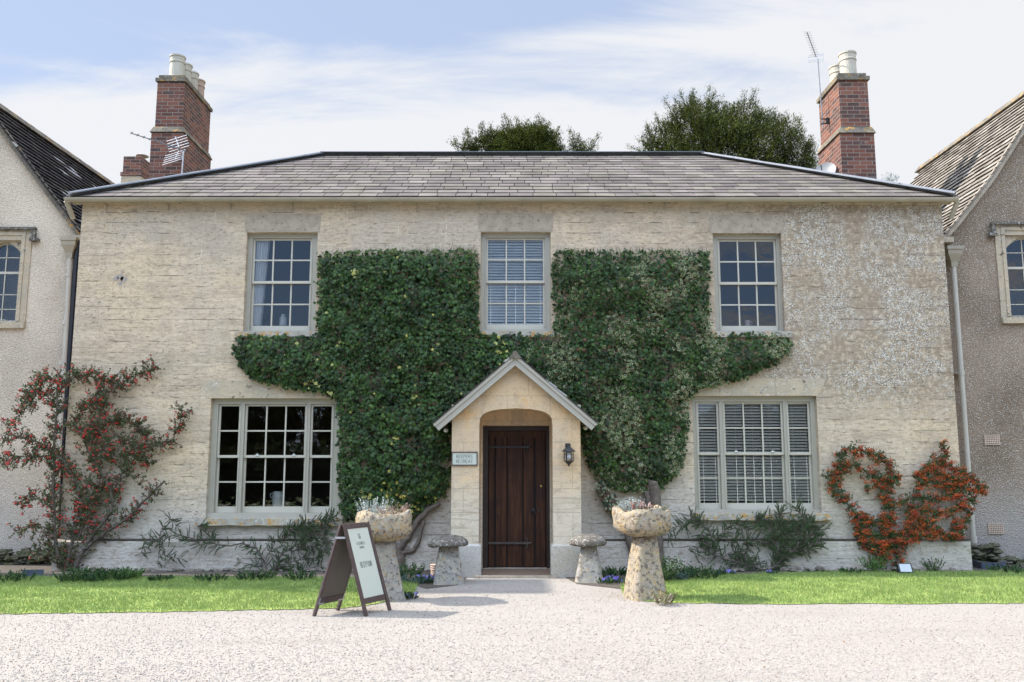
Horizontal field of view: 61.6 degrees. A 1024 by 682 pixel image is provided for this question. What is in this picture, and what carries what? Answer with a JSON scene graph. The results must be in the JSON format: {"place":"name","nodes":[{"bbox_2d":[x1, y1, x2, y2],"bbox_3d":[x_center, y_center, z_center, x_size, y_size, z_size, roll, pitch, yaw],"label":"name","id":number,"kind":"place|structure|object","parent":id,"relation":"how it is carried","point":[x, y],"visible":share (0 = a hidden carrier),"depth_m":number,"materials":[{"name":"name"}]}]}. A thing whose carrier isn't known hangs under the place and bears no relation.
{"place":"outdoors","nodes":[
{"label":"outdoors","id":0,"kind":"place"},
{"bbox_2d":[0,574,417,614],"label":"lawn","id":1,"kind":"structure","parent":0,"point":[209,598],"depth_m":10.11,"materials":[{"name":"green plant"}]},
{"bbox_2d":[0,568,37,582],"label":"bedding plant","id":2,"kind":"object","parent":1,"relation":"on","point":[12,574],"visible":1,"depth_m":11.59,"materials":[{"name":"green plant"}]},
{"bbox_2d":[52,566,114,581],"bbox_3d":[-5.803,3.148,11.640,0.779,0.191,0.741,0,-8,0],"label":"bedding plant","id":3,"kind":"object","parent":1,"relation":"on","point":[74,574],"visible":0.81,"depth_m":11.54,"materials":[{"name":"green plant"}]},
{"bbox_2d":[80,567,138,581],"bbox_3d":[-5.489,3.174,11.731,0.724,0.174,0.745,-4,-9,25],"label":"bedding plant","id":4,"kind":"object","parent":1,"relation":"on","point":[107,576],"visible":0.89,"depth_m":11.60,"materials":[{"name":"green plant"}]},
{"bbox_2d":[109,566,145,580],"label":"bedding plant","id":5,"kind":"object","parent":1,"relation":"on","point":[137,574],"visible":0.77,"depth_m":11.77,"materials":[{"name":"green plant"}]},
{"bbox_2d":[147,574,174,580],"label":"bedding plant","id":6,"kind":"object","parent":1,"relation":"on","point":[151,578],"visible":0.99,"depth_m":11.63,"materials":[{"name":"green plant"}]},
{"bbox_2d":[193,572,227,580],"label":"bedding plant","id":7,"kind":"object","parent":1,"relation":"on","point":[217,577],"visible":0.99,"depth_m":11.61,"materials":[{"name":"green plant"}]},
{"bbox_2d":[233,568,278,580],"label":"bedding plant","id":8,"kind":"object","parent":1,"relation":"on","point":[253,575],"visible":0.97,"depth_m":11.71,"materials":[{"name":"green plant"}]},
{"bbox_2d":[282,568,316,579],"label":"bedding plant","id":9,"kind":"object","parent":1,"relation":"on","point":[297,576],"visible":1,"depth_m":11.73,"materials":[{"name":"green plant"}]},
{"bbox_2d":[356,509,412,601],"bbox_3d":[-1.518,2.525,10.131,0.665,1.083,0.667,2,-8,-17],"label":"stone planter","id":10,"kind":"object","parent":1,"relation":"on","point":[387,529],"visible":0.7,"depth_m":9.95,"materials":[{"name":"beige stone"}]},
{"bbox_2d":[355,496,392,513],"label":"trough plant","id":11,"kind":"object","parent":10,"relation":"in","point":[373,508],"visible":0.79,"depth_m":10.18,"materials":[{"name":"grey plant"}]},
{"bbox_2d":[376,502,409,513],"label":"trough plant","id":12,"kind":"object","parent":10,"relation":"in","point":[394,509],"visible":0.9,"depth_m":10.12,"materials":[{"name":"beige plant"}]},
{"bbox_2d":[0,563,465,588],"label":"soil bed","id":13,"kind":"object","parent":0,"point":[4,568],"visible":0.3,"depth_m":12.50,"materials":[{"name":"brown soil"}]},
{"bbox_2d":[0,548,52,564],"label":"mossy rubble","id":14,"kind":"object","parent":13,"relation":"on","point":[6,557],"visible":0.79,"depth_m":13.45,"materials":[{"name":"stone"}]},
{"bbox_2d":[22,569,43,576],"bbox_3d":[-6.723,3.260,12.062,0.272,0.100,0.020,2,-8,-11],"label":"plastic trough","id":15,"kind":"object","parent":13,"relation":"on","point":[40,572],"visible":0.64,"depth_m":12.06,"materials":[{"name":"plastic"}]},
{"bbox_2d":[0,354,192,570],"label":"flowering quince","id":16,"kind":"object","parent":13,"relation":"on","point":[64,557],"visible":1,"depth_m":12.88,"materials":[{"name":"red plant"}]},
{"bbox_2d":[135,507,343,571],"bbox_3d":[-4.021,3.033,12.696,3.114,1.167,0.267,0,-8,0],"label":"shrub","id":17,"kind":"object","parent":13,"relation":"on","point":[294,530],"depth_m":12.69,"materials":[{"name":"green plant"}]},
{"bbox_2d":[88,567,430,571],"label":"footing stones","id":18,"kind":"object","parent":13,"relation":"on","point":[177,569],"visible":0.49,"depth_m":12.62,"materials":[{"name":"grey stone"}]},
{"bbox_2d":[399,559,427,578],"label":"bedding plant","id":19,"kind":"object","parent":13,"relation":"on","point":[413,568],"visible":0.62,"depth_m":11.75,"materials":[{"name":"green plant"}]},
{"bbox_2d":[402,573,431,583],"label":"bedding plant","id":20,"kind":"object","parent":13,"relation":"on","point":[405,578],"visible":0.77,"depth_m":11.43,"materials":[{"name":"green plant"}]},
{"bbox_2d":[416,573,433,583],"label":"bedding plant","id":21,"kind":"object","parent":13,"relation":"on","point":[429,575],"visible":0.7,"depth_m":11.41,"materials":[{"name":"purple plant"}]},
{"bbox_2d":[430,563,435,576],"bbox_3d":[-1.069,3.217,12.042,0.164,0.180,0.164,0,-8,0],"label":"terracotta drain","id":22,"kind":"object","parent":13,"relation":"on","point":[432,567],"visible":0.48,"depth_m":11.99,"materials":[{"name":"ceramic"}]},
{"bbox_2d":[428,535,467,584],"bbox_3d":[-0.857,2.929,11.498,0.541,0.647,0.545,0,-8,0],"label":"staddle stone","id":23,"kind":"object","parent":13,"relation":"on","point":[448,569],"visible":0.95,"depth_m":11.33,"materials":[{"name":"grey stone"}]},
{"bbox_2d":[0,563,1023,681],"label":"gravel drive","id":24,"kind":"structure","parent":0,"point":[550,602],"depth_m":7.81,"materials":[{"name":"beige gravel"}]},
{"bbox_2d":[0,103,114,562],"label":"gabled wing","id":25,"kind":"structure","parent":24,"relation":"on","point":[42,175],"depth_m":14.31,"materials":[{"name":"white paint"}]},
{"bbox_2d":[0,227,39,328],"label":"window","id":26,"kind":"structure","parent":25,"relation":"in","point":[27,235],"depth_m":14.36,"materials":[{"name":"stone"}]},
{"bbox_2d":[312,522,391,616],"bbox_3d":[-1.699,2.438,9.228,0.779,0.951,0.413,0,-8,0],"label":"sandwich board","id":27,"kind":"object","parent":24,"relation":"on","point":[354,547],"visible":1,"depth_m":9.20,"materials":[{"name":"brown paint"}]},
{"bbox_2d":[404,591,418,598],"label":"bedding plant","id":28,"kind":"object","parent":24,"relation":"on","point":[408,595],"visible":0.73,"depth_m":10.12,"materials":[{"name":"green plant"}]},
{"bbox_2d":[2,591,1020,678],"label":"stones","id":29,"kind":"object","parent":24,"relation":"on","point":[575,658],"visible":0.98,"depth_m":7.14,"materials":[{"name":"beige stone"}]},
{"bbox_2d":[51,50,972,569],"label":"stone house","id":30,"kind":"structure","parent":24,"relation":"on","point":[839,274],"depth_m":13.40,"materials":[{"name":"stone"}]},
{"bbox_2d":[120,153,149,187],"bbox_3d":[-9.348,-0.102,20.892,0.528,9.218,0.730,0,-8,0],"label":"chimney stack","id":31,"kind":"object","parent":30,"relation":"attached to","point":[136,168],"visible":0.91,"depth_m":21.16,"materials":[{"name":"brick"}]},
{"bbox_2d":[130,132,188,173],"bbox_3d":[-7.041,-3.650,16.928,0.445,1.171,1.219,-7,-10,40],"label":"television aerial","id":32,"kind":"object","parent":30,"relation":"attached to","point":[168,145],"visible":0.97,"depth_m":17.29,"materials":[{"name":"metal"}]},
{"bbox_2d":[253,241,269,325],"bbox_3d":[-3.997,-0.935,13.616,0.278,1.450,0.062,0,-8,0],"label":"curtain","id":33,"kind":"object","parent":30,"relation":"hanging from","point":[262,252],"visible":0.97,"depth_m":13.62,"materials":[{"name":"white fabric"}]},
{"bbox_2d":[207,399,339,517],"bbox_3d":[-3.616,1.785,13.160,1.975,1.791,0.150,0,-8,0],"label":"window","id":34,"kind":"structure","parent":30,"relation":"in","point":[240,510],"depth_m":13.14,"materials":[{"name":"white wood"}]},
{"bbox_2d":[270,491,282,505],"bbox_3d":[-3.593,2.430,13.200,0.186,0.235,0.187,8,-11,-44],"label":"jug","id":35,"kind":"object","parent":30,"relation":"on","point":[277,498],"visible":0.91,"depth_m":13.13,"materials":[{"name":"white ceramic"}]},
{"bbox_2d":[245,234,317,330],"bbox_3d":[-3.612,-0.908,13.538,1.110,1.576,0.150,0,-8,0],"label":"window","id":36,"kind":"structure","parent":30,"relation":"in","point":[250,287],"depth_m":13.52,"materials":[{"name":"white wood"}]},
{"bbox_2d":[279,314,286,325],"bbox_3d":[-3.613,-0.327,13.568,0.116,0.192,0.116,0,-8,0],"label":"bottle vase","id":37,"kind":"object","parent":30,"relation":"on","point":[283,320],"visible":0.96,"depth_m":13.52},
{"bbox_2d":[231,243,527,567],"bbox_3d":[-2.021,0.973,13.011,4.598,5.118,0.422,0,-8,0],"label":"ivy","id":38,"kind":"object","parent":30,"relation":"attached to","point":[373,476],"visible":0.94,"depth_m":13.07,"materials":[{"name":"green plant"}]},
{"bbox_2d":[488,241,542,323],"bbox_3d":[0.054,-0.948,13.604,0.905,1.396,0.060,0,-8,0],"label":"venetian blind","id":39,"kind":"object","parent":30,"relation":"attached to","point":[515,264],"visible":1,"depth_m":13.60,"materials":[{"name":"white plastic"}]},
{"bbox_2d":[480,233,550,330],"bbox_3d":[0.058,-0.912,13.539,1.095,1.584,0.150,0,-8,0],"label":"window","id":40,"kind":"structure","parent":30,"relation":"in","point":[485,237],"depth_m":13.52,"materials":[{"name":"white wood"}]},
{"bbox_2d":[488,431,545,566],"bbox_3d":[0.063,2.385,13.034,0.909,2.034,0.102,0,-8,0],"label":"door","id":41,"kind":"structure","parent":30,"relation":"in","point":[516,459],"depth_m":13.03,"materials":[{"name":"brown wood"}]},
{"bbox_2d":[518,247,793,565],"bbox_3d":[2.204,1.004,12.979,4.296,5.113,0.344,0,-8,0],"label":"ivy","id":42,"kind":"object","parent":30,"relation":"attached to","point":[651,488],"visible":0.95,"depth_m":13.09,"materials":[{"name":"green plant"}]},
{"bbox_2d":[698,404,718,502],"bbox_3d":[3.011,1.713,13.230,0.311,1.568,0.060,0,-8,0],"label":"venetian blind","id":43,"kind":"object","parent":30,"relation":"attached to","point":[708,467],"visible":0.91,"depth_m":13.21,"materials":[{"name":"white plastic"}]},
{"bbox_2d":[744,320,750,325],"bbox_3d":[3.721,-0.279,13.566,0.106,0.095,0.088,5,-10,-34],"label":"mug","id":44,"kind":"object","parent":30,"relation":"on","point":[746,322],"visible":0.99,"depth_m":13.53,"materials":[{"name":"white ceramic"}]},
{"bbox_2d":[713,235,782,330],"bbox_3d":[3.692,-0.900,13.537,1.072,1.560,0.150,0,-8,0],"label":"window","id":45,"kind":"structure","parent":30,"relation":"in","point":[716,238],"depth_m":13.52,"materials":[{"name":"white wood"}]},
{"bbox_2d":[725,404,782,502],"bbox_3d":[3.708,1.713,13.230,0.887,1.568,0.060,0,-8,0],"label":"venetian blind","id":46,"kind":"object","parent":30,"relation":"attached to","point":[754,487],"visible":0.95,"depth_m":13.21,"materials":[{"name":"white plastic"}]},
{"bbox_2d":[692,396,820,512],"bbox_3d":[3.708,1.731,13.167,1.901,1.756,0.150,0,-8,0],"label":"window","id":47,"kind":"structure","parent":30,"relation":"in","point":[722,506],"depth_m":13.15,"materials":[{"name":"white wood"}]},
{"bbox_2d":[788,404,810,502],"bbox_3d":[4.406,1.713,13.230,0.326,1.568,0.060,0,-8,0],"label":"venetian blind","id":48,"kind":"object","parent":30,"relation":"attached to","point":[799,466],"visible":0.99,"depth_m":13.21,"materials":[{"name":"white plastic"}]},
{"bbox_2d":[805,32,829,127],"bbox_3d":[5.864,-5.045,16.722,0.256,1.745,0.785,-8,-11,43],"label":"television aerial","id":49,"kind":"object","parent":30,"relation":"attached to","point":[822,118],"visible":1,"depth_m":16.84,"materials":[{"name":"black metal"}]},
{"bbox_2d":[816,162,835,171],"bbox_3d":[5.988,-3.218,16.292,0.454,0.402,0.360,0,-8,0],"label":"satellite dish","id":50,"kind":"object","parent":30,"relation":"attached to","point":[829,167],"visible":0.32,"depth_m":16.36,"materials":[{"name":"white metal"}]},
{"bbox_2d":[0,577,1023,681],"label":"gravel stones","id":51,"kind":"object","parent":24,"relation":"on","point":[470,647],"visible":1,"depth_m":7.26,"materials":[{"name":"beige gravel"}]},
{"bbox_2d":[433,351,597,577],"bbox_3d":[0.045,1.781,12.559,2.362,3.178,0.970,0,-8,0],"label":"porch","id":52,"kind":"object","parent":24,"relation":"on","point":[514,389],"visible":0.99,"depth_m":12.27,"materials":[{"name":"stone"}]},
{"bbox_2d":[451,452,477,465],"bbox_3d":[-0.676,1.676,12.244,0.370,0.194,0.024,0,-8,0],"label":"name sign","id":53,"kind":"object","parent":52,"relation":"attached to","point":[464,458],"visible":1,"depth_m":12.24,"materials":[{"name":"white paint"}]},
{"bbox_2d":[562,443,575,465],"bbox_3d":[0.803,1.612,12.170,0.200,0.327,0.186,0,-8,0],"label":"wall lantern","id":54,"kind":"object","parent":52,"relation":"attached to","point":[568,448],"depth_m":12.13,"materials":[{"name":"black metal"}]},
{"bbox_2d":[651,590,676,603],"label":"bedding plant","id":55,"kind":"object","parent":24,"relation":"on","point":[658,600],"visible":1,"depth_m":9.67,"materials":[{"name":"beige plant"}]},
{"bbox_2d":[910,91,1023,562],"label":"gabled wing","id":56,"kind":"structure","parent":24,"relation":"on","point":[978,168],"depth_m":14.25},
{"bbox_2d":[986,222,1023,323],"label":"window","id":57,"kind":"structure","parent":56,"relation":"in","point":[998,230],"depth_m":14.37,"materials":[{"name":"stone"}]},
{"bbox_2d":[0,0,1023,183],"label":"sky","id":58,"kind":"structure","parent":0,"point":[283,78],"materials":[{"name":"white"}]},
{"bbox_2d":[566,563,1023,587],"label":"soil bed","id":59,"kind":"object","parent":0,"point":[614,584],"visible":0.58,"depth_m":12.38,"materials":[{"name":"brown soil"}]},
{"bbox_2d":[569,534,606,582],"bbox_3d":[1.032,2.954,11.667,0.505,0.648,0.528,0,-8,0],"label":"staddle stone","id":60,"kind":"object","parent":59,"relation":"on","point":[588,570],"visible":0.97,"depth_m":11.51,"materials":[{"name":"grey stone"}]},
{"bbox_2d":[596,575,625,583],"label":"bedding plant","id":61,"kind":"object","parent":59,"relation":"on","point":[609,579],"visible":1,"depth_m":11.39,"materials":[{"name":"purple plant"}]},
{"bbox_2d":[601,566,626,575],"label":"bedding plant","id":62,"kind":"object","parent":59,"relation":"on","point":[622,571],"visible":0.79,"depth_m":12.13,"materials":[{"name":"green plant"}]},
{"bbox_2d":[661,555,691,580],"bbox_3d":[2.046,3.038,11.584,0.719,0.361,0.700,-4,-9,26],"label":"bedding plant","id":63,"kind":"object","parent":59,"relation":"on","point":[669,573],"visible":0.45,"depth_m":11.51,"materials":[{"name":"green plant"}]},
{"bbox_2d":[718,568,735,574],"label":"bedding plant","id":64,"kind":"object","parent":59,"relation":"on","point":[725,571],"visible":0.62,"depth_m":12.25,"materials":[{"name":"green plant"}]},
{"bbox_2d":[667,494,833,571],"bbox_3d":[3.475,2.880,12.683,2.553,1.218,0.336,0,-8,0],"label":"shrub","id":65,"kind":"object","parent":59,"relation":"on","point":[788,531],"depth_m":12.70,"materials":[{"name":"green plant"}]},
{"bbox_2d":[784,562,798,565],"bbox_3d":[4.149,3.350,12.792,0.230,0.125,0.100,0,-8,0],"label":"loose brick","id":66,"kind":"object","parent":59,"relation":"on","point":[788,563],"visible":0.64,"depth_m":12.75,"materials":[{"name":"stone"}]},
{"bbox_2d":[679,566,965,571],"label":"footing stones","id":67,"kind":"object","parent":59,"relation":"on","point":[818,568],"visible":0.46,"depth_m":12.61,"materials":[{"name":"grey stone"}]},
{"bbox_2d":[821,440,912,568],"bbox_3d":[5.301,2.433,12.797,1.354,1.912,0.249,0,-8,0],"label":"pyracantha","id":68,"kind":"object","parent":59,"relation":"on","point":[865,535],"visible":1,"depth_m":12.80,"materials":[{"name":"orange plant"}]},
{"bbox_2d":[855,550,894,570],"bbox_3d":[5.308,3.217,12.596,0.592,0.303,0.586,0,-8,0],"label":"bedding plant","id":69,"kind":"object","parent":59,"relation":"on","point":[876,565],"visible":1,"depth_m":12.56,"materials":[{"name":"green plant"}]},
{"bbox_2d":[919,556,945,570],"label":"bedding plant","id":70,"kind":"object","parent":59,"relation":"on","point":[928,568],"visible":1,"depth_m":12.60,"materials":[{"name":"green plant"}]},
{"bbox_2d":[891,439,989,565],"bbox_3d":[6.381,2.412,12.809,1.552,1.899,0.250,0,-8,0],"label":"pyracantha","id":71,"kind":"object","parent":59,"relation":"on","point":[962,478],"visible":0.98,"depth_m":12.81,"materials":[{"name":"orange plant"}]},
{"bbox_2d":[971,543,1005,561],"bbox_3d":[7.416,3.366,13.516,0.649,0.376,0.320,0,-8,0],"label":"mossy rubble","id":72,"kind":"object","parent":59,"relation":"on","point":[980,553],"visible":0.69,"depth_m":13.46,"materials":[{"name":"grey stone"}]},
{"bbox_2d":[972,559,1005,568],"bbox_3d":[7.180,3.415,13.164,0.530,0.100,0.550,8,-11,-43],"label":"plastic trough","id":73,"kind":"object","parent":59,"relation":"on","point":[978,564],"visible":0.64,"depth_m":12.95,"materials":[{"name":"plastic"}]},
{"bbox_2d":[985,563,1023,573],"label":"bedding plant","id":74,"kind":"object","parent":59,"relation":"on","point":[1013,568],"visible":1,"depth_m":12.59,"materials":[{"name":"green plant"}]},
{"bbox_2d":[1003,555,1023,564],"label":"mossy rubble","id":75,"kind":"object","parent":59,"relation":"on","point":[1013,559],"visible":0.88,"depth_m":13.48,"materials":[{"name":"grey stone"}]},
{"bbox_2d":[620,568,1023,605],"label":"lawn","id":76,"kind":"structure","parent":0,"point":[892,602],"depth_m":10.65,"materials":[{"name":"green plant"}]},
{"bbox_2d":[613,505,671,601],"bbox_3d":[1.564,2.529,10.247,0.626,1.114,0.627,4,-9,-25],"label":"stone planter","id":77,"kind":"object","parent":76,"relation":"on","point":[644,528],"visible":0.91,"depth_m":10.07,"materials":[{"name":"beige stone"}]},
{"bbox_2d":[616,496,644,510],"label":"trough plant","id":78,"kind":"object","parent":77,"relation":"in","point":[629,507],"visible":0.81,"depth_m":10.32,"materials":[{"name":"grey plant"}]},
{"bbox_2d":[630,500,653,509],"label":"trough plant","id":79,"kind":"object","parent":77,"relation":"in","point":[640,506],"visible":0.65,"depth_m":10.26,"materials":[{"name":"pink plant"}]},
{"bbox_2d":[672,572,689,579],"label":"bedding plant","id":80,"kind":"object","parent":76,"relation":"on","point":[682,576],"visible":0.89,"depth_m":11.69,"materials":[{"name":"green plant"}]},
{"bbox_2d":[675,563,723,578],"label":"bedding plant","id":81,"kind":"object","parent":76,"relation":"on","point":[707,572],"visible":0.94,"depth_m":11.88,"materials":[{"name":"green plant"}]},
{"bbox_2d":[766,569,778,573],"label":"bedding plant","id":82,"kind":"object","parent":76,"relation":"on","point":[770,571],"visible":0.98,"depth_m":12.28,"materials":[{"name":"purple plant"}]},
{"bbox_2d":[837,567,861,572],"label":"bedding plant","id":83,"kind":"object","parent":76,"relation":"on","point":[850,570],"visible":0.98,"depth_m":12.42,"materials":[{"name":"green plant"}]},
{"bbox_2d":[896,563,912,572],"bbox_3d":[5.668,3.284,12.406,0.230,0.150,0.116,0,-8,0],"label":"ground floodlight","id":84,"kind":"object","parent":76,"relation":"on","point":[904,567],"visible":0.89,"depth_m":12.38,"materials":[{"name":"white metal"}]},
{"bbox_3d":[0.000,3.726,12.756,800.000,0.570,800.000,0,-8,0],"label":"field","id":85,"kind":"structure","parent":0,"visible":0},
{"bbox_2d":[446,113,602,150],"bbox_3d":[0.445,-1.255,30.662,5.745,14.482,3.006,0,-8,0],"label":"yew tree","id":86,"kind":"object","parent":85,"relation":"on","point":[532,137],"visible":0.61,"depth_m":31.11,"materials":[{"name":"green plant"}]},
{"bbox_2d":[626,85,818,168],"bbox_3d":[7.288,-1.608,28.786,6.836,14.659,5.086,0,-8,0],"label":"yew tree","id":87,"kind":"object","parent":85,"relation":"on","point":[706,136],"visible":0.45,"depth_m":28.70,"materials":[{"name":"green plant"}]},
{"bbox_2d":[878,172,899,181],"bbox_3d":[13.153,-0.097,29.415,1.004,11.841,1.025,-4,-9,27],"label":"yew tree","id":88,"kind":"object","parent":85,"relation":"on","point":[888,179],"visible":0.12,"depth_m":30.08,"materials":[{"name":"green plant"}]}
]}

